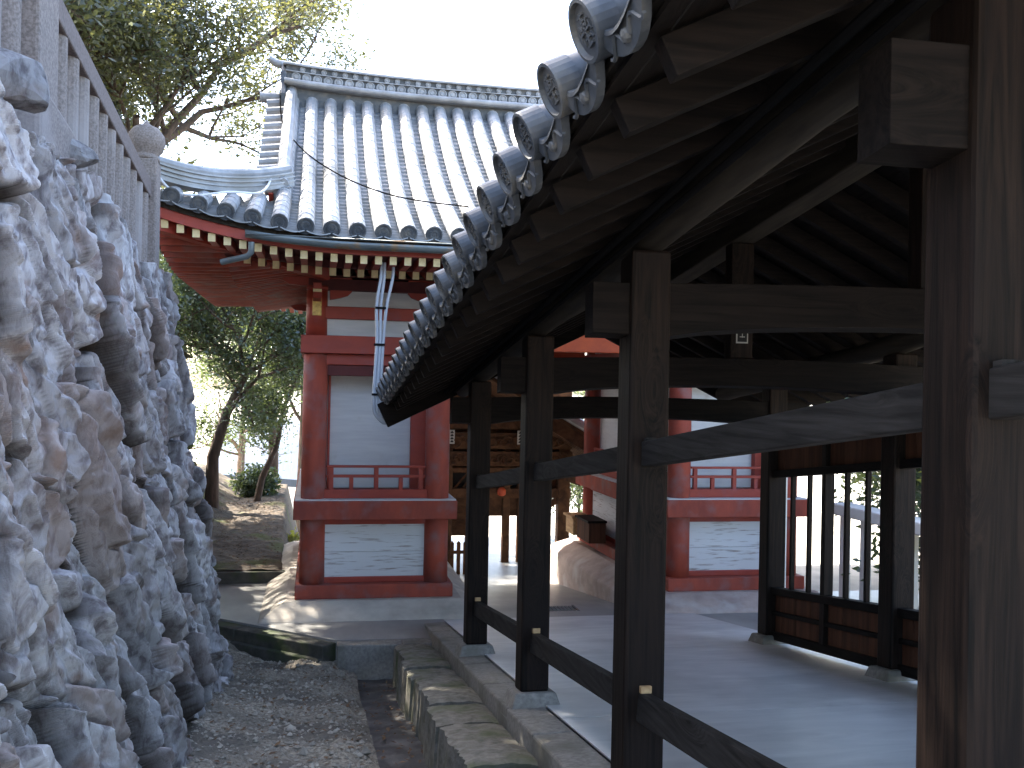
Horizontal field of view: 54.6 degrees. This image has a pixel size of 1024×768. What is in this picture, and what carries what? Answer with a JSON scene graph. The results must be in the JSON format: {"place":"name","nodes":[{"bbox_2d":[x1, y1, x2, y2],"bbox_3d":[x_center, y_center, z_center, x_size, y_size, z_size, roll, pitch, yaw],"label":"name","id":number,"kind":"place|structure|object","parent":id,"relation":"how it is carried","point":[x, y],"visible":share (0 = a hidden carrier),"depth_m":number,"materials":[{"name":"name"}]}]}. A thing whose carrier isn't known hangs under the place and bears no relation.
{"place":"outdoors","nodes":[
{"label":"outdoors","id":0,"kind":"place"},
{"bbox_2d":[183,350,192,357],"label":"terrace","id":1,"kind":"structure","parent":0,"point":[186,355],"depth_m":11.64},
{"bbox_2d":[197,463,299,570],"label":"dirt bank","id":2,"kind":"structure","parent":0,"point":[259,543],"depth_m":18.29,"materials":[{"name":"beige soil"}]},
{"bbox_2d":[187,444,196,465],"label":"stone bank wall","id":3,"kind":"structure","parent":2,"relation":"on","point":[189,448],"depth_m":22.20,"materials":[{"name":"beige stone"}]},
{"bbox_2d":[160,255,225,366],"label":"tree","id":4,"kind":"object","parent":2,"relation":"on","point":[173,288],"depth_m":25.05,"materials":[{"name":"green plant"}]},
{"bbox_2d":[159,251,305,508],"bbox_3d":[-5.768,-0.279,20.079,5.070,5.761,4.944,1,0,10],"label":"tree","id":5,"kind":"object","parent":2,"relation":"on","point":[193,305],"visible":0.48,"depth_m":19.85,"materials":[{"name":"green plant"}]},
{"bbox_2d":[179,309,302,484],"bbox_3d":[-5.867,-0.221,25.620,5.311,8.510,4.997,1,0,15],"label":"tree","id":6,"kind":"object","parent":2,"relation":"on","point":[275,463],"visible":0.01,"depth_m":25.18,"materials":[{"name":"green plant"}]},
{"bbox_2d":[204,489,289,567],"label":"fallen leaves","id":7,"kind":"object","parent":2,"relation":"on","point":[247,528],"visible":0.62,"depth_m":18.12,"materials":[{"name":"brown plant"}]},
{"bbox_2d":[194,307,305,501],"bbox_3d":[-5.211,0.035,22.643,3.937,5.814,4.722,1,0,6],"label":"tree","id":8,"kind":"object","parent":2,"relation":"on","point":[265,469],"visible":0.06,"depth_m":21.54,"materials":[{"name":"green plant"}]},
{"bbox_2d":[228,462,282,497],"bbox_3d":[-6.132,2.422,23.741,1.308,1.201,1.303,1,0,-11],"label":"bush","id":9,"kind":"object","parent":2,"relation":"on","point":[247,485],"visible":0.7,"depth_m":23.51,"materials":[{"name":"green plant"}]},
{"bbox_2d":[288,527,299,541],"bbox_3d":[-4.211,3.313,19.024,1.135,1.155,1.195,1,0,9],"label":"bush","id":10,"kind":"object","parent":2,"relation":"on","point":[292,536],"visible":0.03,"depth_m":18.90,"materials":[{"name":"green plant"}]},
{"bbox_2d":[173,640,379,767],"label":"gravel path","id":11,"kind":"structure","parent":0,"point":[243,744],"depth_m":7.71,"materials":[{"name":"grey gravel"}]},
{"bbox_2d":[187,661,363,767],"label":"fallen leaves","id":12,"kind":"object","parent":11,"relation":"on","point":[278,743],"visible":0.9,"depth_m":7.79,"materials":[{"name":"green plant"}]},
{"bbox_2d":[123,0,586,395],"label":"sky","id":13,"kind":"structure","parent":0,"point":[493,42],"materials":[{"name":"white"}]},
{"bbox_2d":[189,389,920,607],"bbox_3d":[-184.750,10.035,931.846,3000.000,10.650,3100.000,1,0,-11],"label":"ground","id":14,"kind":"structure","parent":0,"point":[495,526],"depth_m":23.94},
{"bbox_2d":[0,80,233,767],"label":"stone retaining wall","id":15,"kind":"structure","parent":14,"relation":"on","point":[114,644],"depth_m":4.73,"materials":[{"name":"grey stone"}]},
{"bbox_2d":[0,47,49,113],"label":"boulder","id":16,"kind":"object","parent":15,"relation":"on","point":[23,79],"visible":0.93,"depth_m":4.27,"materials":[{"name":"grey stone"}]},
{"bbox_2d":[0,0,165,268],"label":"stone fence","id":17,"kind":"object","parent":15,"relation":"on","point":[83,110],"visible":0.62,"depth_m":6.62,"materials":[{"name":"stone"}]},
{"bbox_2d":[70,139,98,168],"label":"boulder","id":18,"kind":"object","parent":15,"relation":"on","point":[84,155],"visible":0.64,"depth_m":5.78,"materials":[{"name":"grey stone"}]},
{"bbox_2d":[189,334,300,479],"bbox_3d":[-8.763,1.845,32.013,6.792,13.338,8.260,1,0,-11],"label":"bank tree","id":19,"kind":"object","parent":14,"relation":"on","point":[240,449],"visible":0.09,"depth_m":30.95,"materials":[{"name":"green plant"}]},
{"bbox_2d":[219,439,298,505],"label":"house","id":20,"kind":"structure","parent":14,"relation":"on","point":[287,472],"depth_m":41.02,"materials":[{"name":"paint"}]},
{"bbox_2d":[225,418,299,440],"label":"house","id":21,"kind":"structure","parent":14,"relation":"on","point":[294,429],"depth_m":59.02,"materials":[{"name":"paint"}]},
{"bbox_2d":[230,348,302,535],"bbox_3d":[-6.271,1.006,29.393,5.479,10.081,6.479,1,0,-11],"label":"tree","id":22,"kind":"object","parent":14,"relation":"on","point":[299,448],"depth_m":29.27,"materials":[{"name":"green plant"}]},
{"bbox_2d":[215,569,444,658],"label":"platform","id":23,"kind":"structure","parent":14,"relation":"on","point":[241,604],"depth_m":11.57,"materials":[{"name":"concrete"}]},
{"bbox_2d":[216,570,285,584],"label":"bank kerb","id":24,"kind":"structure","parent":23,"relation":"on","point":[242,577],"depth_m":13.86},
{"bbox_2d":[218,620,335,662],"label":"platform kerb","id":25,"kind":"structure","parent":23,"relation":"on","point":[269,645],"depth_m":11.00,"materials":[{"name":"grey stone"}]},
{"bbox_2d":[424,622,452,638],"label":"kerb stone","id":26,"kind":"object","parent":23,"relation":"on","point":[436,627],"visible":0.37,"depth_m":11.28,"materials":[{"name":"grey stone"}]},
{"bbox_2d":[158,56,819,623],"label":"shrine gate","id":27,"kind":"structure","parent":23,"relation":"on","point":[374,500],"depth_m":12.42,"materials":[{"name":"paint"}]},
{"bbox_2d":[161,178,271,195],"bbox_3d":[-2.985,-2.112,10.447,0.359,0.474,1.564,1,0,32],"label":"roof hose","id":28,"kind":"object","parent":27,"relation":"on","point":[221,192],"visible":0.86,"depth_m":10.19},
{"bbox_2d":[279,90,468,207],"bbox_3d":[-2.130,-3.089,12.418,0.681,2.136,4.041,1,0,-45],"label":"roof wire","id":29,"kind":"object","parent":27,"relation":"attached to","point":[361,184],"visible":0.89,"depth_m":11.58,"materials":[{"name":"black metal"}]},
{"bbox_2d":[372,262,394,424],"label":"cable conduits","id":30,"kind":"object","parent":27,"relation":"attached to","point":[379,344],"visible":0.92,"depth_m":10.54,"materials":[{"name":"grey metal"}]},
{"bbox_2d":[563,512,586,534],"bbox_3d":[1.105,2.376,16.882,0.340,0.320,0.580,1,0,-11],"label":"offering box","id":31,"kind":"object","parent":27,"relation":"on","point":[571,523],"visible":0.63,"depth_m":16.80,"materials":[{"name":"brown wood"}]},
{"bbox_2d":[575,515,606,543],"bbox_3d":[1.276,2.355,16.126,0.320,0.360,0.810,1,0,-11],"label":"dark chest","id":32,"kind":"object","parent":27,"relation":"on","point":[591,529],"visible":1,"depth_m":15.78,"materials":[{"name":"brown wood"}]},
{"bbox_2d":[337,638,431,679],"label":"front kerb","id":33,"kind":"structure","parent":14,"relation":"on","point":[367,659],"depth_m":10.71,"materials":[{"name":"stone"}]},
{"bbox_2d":[357,679,427,767],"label":"gutter","id":34,"kind":"object","parent":14,"relation":"on","point":[391,753],"visible":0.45,"depth_m":8.41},
{"bbox_2d":[360,681,422,767],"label":"fallen leaves","id":35,"kind":"object","parent":34,"relation":"on","point":[384,737],"visible":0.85,"depth_m":8.22,"materials":[{"name":"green plant"}]},
{"bbox_2d":[392,644,434,687],"bbox_3d":[-1.049,3.038,10.507,0.444,0.564,0.518,1,0,-11],"label":"edging stone","id":36,"kind":"object","parent":34,"relation":"on","point":[399,648],"visible":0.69,"depth_m":10.42,"materials":[{"name":"grey stone"}]},
{"bbox_2d":[395,649,444,690],"bbox_3d":[-0.923,2.952,9.899,0.433,0.603,0.702,1,0,-11],"label":"edging stone","id":37,"kind":"object","parent":34,"relation":"on","point":[408,654],"visible":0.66,"depth_m":9.88,"materials":[{"name":"grey stone"}]},
{"bbox_2d":[396,658,450,711],"bbox_3d":[-0.834,2.873,9.330,0.486,0.581,0.422,1,0,-11],"label":"edging stone","id":38,"kind":"object","parent":34,"relation":"on","point":[421,663],"visible":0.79,"depth_m":9.21,"materials":[{"name":"grey stone"}]},
{"bbox_2d":[402,668,456,720],"bbox_3d":[-0.739,2.830,8.878,0.472,0.558,0.482,1,0,-11],"label":"edging stone","id":39,"kind":"object","parent":34,"relation":"on","point":[411,675],"visible":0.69,"depth_m":8.75,"materials":[{"name":"grey stone"}]},
{"bbox_2d":[411,675,467,736],"bbox_3d":[-0.621,2.755,8.360,0.443,0.586,0.556,1,0,-11],"label":"edging stone","id":40,"kind":"object","parent":34,"relation":"on","point":[421,683],"visible":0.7,"depth_m":8.25,"materials":[{"name":"grey stone"}]},
{"bbox_2d":[418,686,482,746],"bbox_3d":[-0.498,2.675,7.758,0.438,0.603,0.651,1,0,-11],"label":"edging stone","id":41,"kind":"object","parent":34,"relation":"on","point":[443,695],"visible":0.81,"depth_m":7.67,"materials":[{"name":"grey stone"}]},
{"bbox_2d":[423,703,498,767],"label":"edging stone","id":42,"kind":"object","parent":34,"relation":"on","point":[437,717],"visible":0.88,"depth_m":6.96,"materials":[{"name":"grey stone"}]},
{"bbox_2d":[436,723,519,767],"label":"edging stone","id":43,"kind":"object","parent":34,"relation":"on","point":[452,738],"visible":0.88,"depth_m":6.36,"materials":[{"name":"grey stone"}]},
{"bbox_2d":[452,743,537,767],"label":"edging stone","id":44,"kind":"object","parent":34,"relation":"on","point":[498,755],"visible":1,"depth_m":5.73,"materials":[{"name":"grey stone"}]},
{"bbox_2d":[551,391,584,514],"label":"garden tree","id":45,"kind":"object","parent":14,"relation":"on","point":[577,489],"visible":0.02,"depth_m":23.55,"materials":[{"name":"green plant"}]},
{"bbox_2d":[809,397,920,512],"bbox_3d":[7.283,1.430,16.892,5.719,5.193,5.368,1,0,41],"label":"garden tree","id":46,"kind":"object","parent":14,"relation":"on","point":[858,477],"depth_m":17.48,"materials":[{"name":"green plant"}]},
{"bbox_2d":[834,469,920,589],"bbox_3d":[7.393,1.286,12.953,6.173,4.470,6.412,1,0,11],"label":"garden tree","id":47,"kind":"object","parent":14,"relation":"on","point":[917,510],"visible":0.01,"depth_m":13.26,"materials":[{"name":"green plant"}]},
{"bbox_2d":[444,613,916,767],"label":"corridor floor","id":48,"kind":"structure","parent":0,"point":[788,706],"depth_m":6.99,"materials":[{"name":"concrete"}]},
{"bbox_2d":[431,630,462,652],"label":"kerb stone","id":49,"kind":"object","parent":48,"relation":"on","point":[437,637],"visible":0.35,"depth_m":10.54,"materials":[{"name":"grey stone"}]},
{"bbox_2d":[440,640,462,669],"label":"kerb stone","id":50,"kind":"object","parent":48,"relation":"on","point":[447,649],"visible":0.21,"depth_m":9.78,"materials":[{"name":"grey stone"}]},
{"bbox_2d":[452,653,491,678],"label":"kerb stone","id":51,"kind":"object","parent":48,"relation":"on","point":[458,663],"visible":0.33,"depth_m":8.87,"materials":[{"name":"grey stone"}]},
{"bbox_2d":[463,663,513,702],"bbox_3d":[-0.203,2.573,8.135,0.265,0.538,0.988,1,0,-11],"label":"kerb stone","id":52,"kind":"object","parent":48,"relation":"on","point":[476,677],"visible":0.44,"depth_m":8.07,"materials":[{"name":"grey stone"}]},
{"bbox_2d":[483,682,514,728],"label":"kerb stone","id":53,"kind":"object","parent":48,"relation":"on","point":[495,704],"visible":0.32,"depth_m":7.22,"materials":[{"name":"grey stone"}]},
{"bbox_2d":[506,707,572,754],"bbox_3d":[0.161,2.341,6.322,0.265,0.514,0.788,1,0,-11],"label":"kerb stone","id":54,"kind":"object","parent":48,"relation":"on","point":[524,726],"visible":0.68,"depth_m":6.26,"materials":[{"name":"grey stone"}]},
{"bbox_2d":[532,732,610,767],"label":"kerb stone","id":55,"kind":"object","parent":48,"relation":"on","point":[566,750],"visible":0.97,"depth_m":5.52,"materials":[{"name":"grey stone"}]},
{"bbox_2d":[375,0,1023,767],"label":"covered corridor","id":56,"kind":"object","parent":48,"relation":"on","point":[821,202],"visible":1,"depth_m":4.21,"materials":[{"name":"brown wood"}]},
{"bbox_2d":[736,334,747,343],"bbox_3d":[1.645,-0.441,7.081,0.090,0.300,0.006,1,0,-11],"label":"paper charm","id":57,"kind":"object","parent":56,"relation":"attached to","point":[741,338],"visible":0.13,"depth_m":7.08,"materials":[{"name":"white paper"}]},
{"bbox_2d":[451,536,918,617],"bbox_3d":[1.452,3.341,18.581,7.800,0.827,12.100,1,0,-11],"label":"court","id":58,"kind":"object","parent":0,"point":[502,587],"visible":0.08,"depth_m":15.23,"materials":[{"name":"concrete"}]},
{"bbox_2d":[448,541,464,574],"bbox_3d":[-1.079,3.424,18.759,0.950,0.922,0.065,1,0,-11],"label":"picket fence","id":59,"kind":"object","parent":58,"relation":"on","point":[452,552],"visible":0.2,"depth_m":18.74,"materials":[{"name":"brown wood"}]},
{"bbox_2d":[447,377,583,563],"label":"worship hall","id":60,"kind":"structure","parent":58,"relation":"on","point":[568,438],"depth_m":20.27,"materials":[{"name":"brown wood"}]},
{"bbox_2d":[450,430,454,443],"bbox_3d":[-1.208,1.063,19.975,0.110,0.280,0.009,1,0,-11],"label":"paper charm","id":61,"kind":"object","parent":60,"relation":"attached to","point":[452,436],"visible":0.96,"depth_m":19.97,"materials":[{"name":"white paper"}]},
{"bbox_2d":[497,487,505,495],"bbox_3d":[-0.211,2.191,20.169,0.180,0.170,0.180,1,0,-11],"label":"red lantern","id":62,"kind":"object","parent":60,"relation":"hanging from","point":[501,491],"visible":1,"depth_m":20.11,"materials":[{"name":"orange paint"}]},
{"bbox_2d":[517,431,519,443],"bbox_3d":[0.164,1.094,20.246,0.110,0.280,0.009,1,0,-11],"label":"paper charm","id":63,"kind":"object","parent":60,"relation":"attached to","point":[518,437],"visible":0.44,"depth_m":20.24,"materials":[{"name":"white paper"}]},
{"bbox_2d":[550,605,579,610],"bbox_3d":[0.611,2.964,12.971,0.515,0.044,0.460,1,0,-11],"label":"drain cover","id":64,"kind":"object","parent":58,"relation":"on","point":[564,608],"visible":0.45,"depth_m":13.02,"materials":[{"name":"metal"}]},
{"bbox_2d":[698,608,918,629],"bbox_3d":[4.492,3.556,12.352,4.250,1.200,1.300,1,0,-11],"label":"court side","id":65,"kind":"object","parent":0,"point":[749,620],"visible":0.08,"depth_m":12.37,"materials":[{"name":"concrete"}]},
{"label":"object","id":66,"kind":"structure","parent":0,"visible":0},
{"bbox_2d":[63,0,145,61],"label":"evergreen tree","id":67,"kind":"object","parent":66,"relation":"on","point":[82,4],"visible":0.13,"depth_m":12.01,"materials":[{"name":"green plant"}]},
{"bbox_2d":[103,31,217,195],"bbox_3d":[-10.532,-4.966,19.732,9.024,10.365,8.769,1,0,-11],"label":"evergreen tree","id":68,"kind":"object","parent":66,"relation":"on","point":[193,161],"visible":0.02,"depth_m":21.18,"materials":[{"name":"green plant"}]},
{"bbox_2d":[65,0,380,168],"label":"evergreen tree","id":69,"kind":"object","parent":66,"relation":"on","point":[169,43],"visible":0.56,"depth_m":16.36,"materials":[{"name":"green plant"}]},
{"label":"side yard","id":70,"kind":"structure","parent":0,"visible":0},
{"bbox_2d":[785,477,787,587],"bbox_3d":[2.979,2.259,11.137,0.140,3.722,0.140,1,0,-11],"label":"square post","id":71,"kind":"object","parent":70,"relation":"on","point":[786,530],"visible":0.02,"depth_m":11.09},
{"bbox_2d":[834,502,919,609],"bbox_3d":[5.832,2.555,5.814,0.320,1.980,15.150,1,0,-11],"label":"stone balustrade","id":72,"kind":"object","parent":70,"relation":"on","point":[857,511],"visible":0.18,"depth_m":12.59,"materials":[{"name":"grey stone"}]}
]}

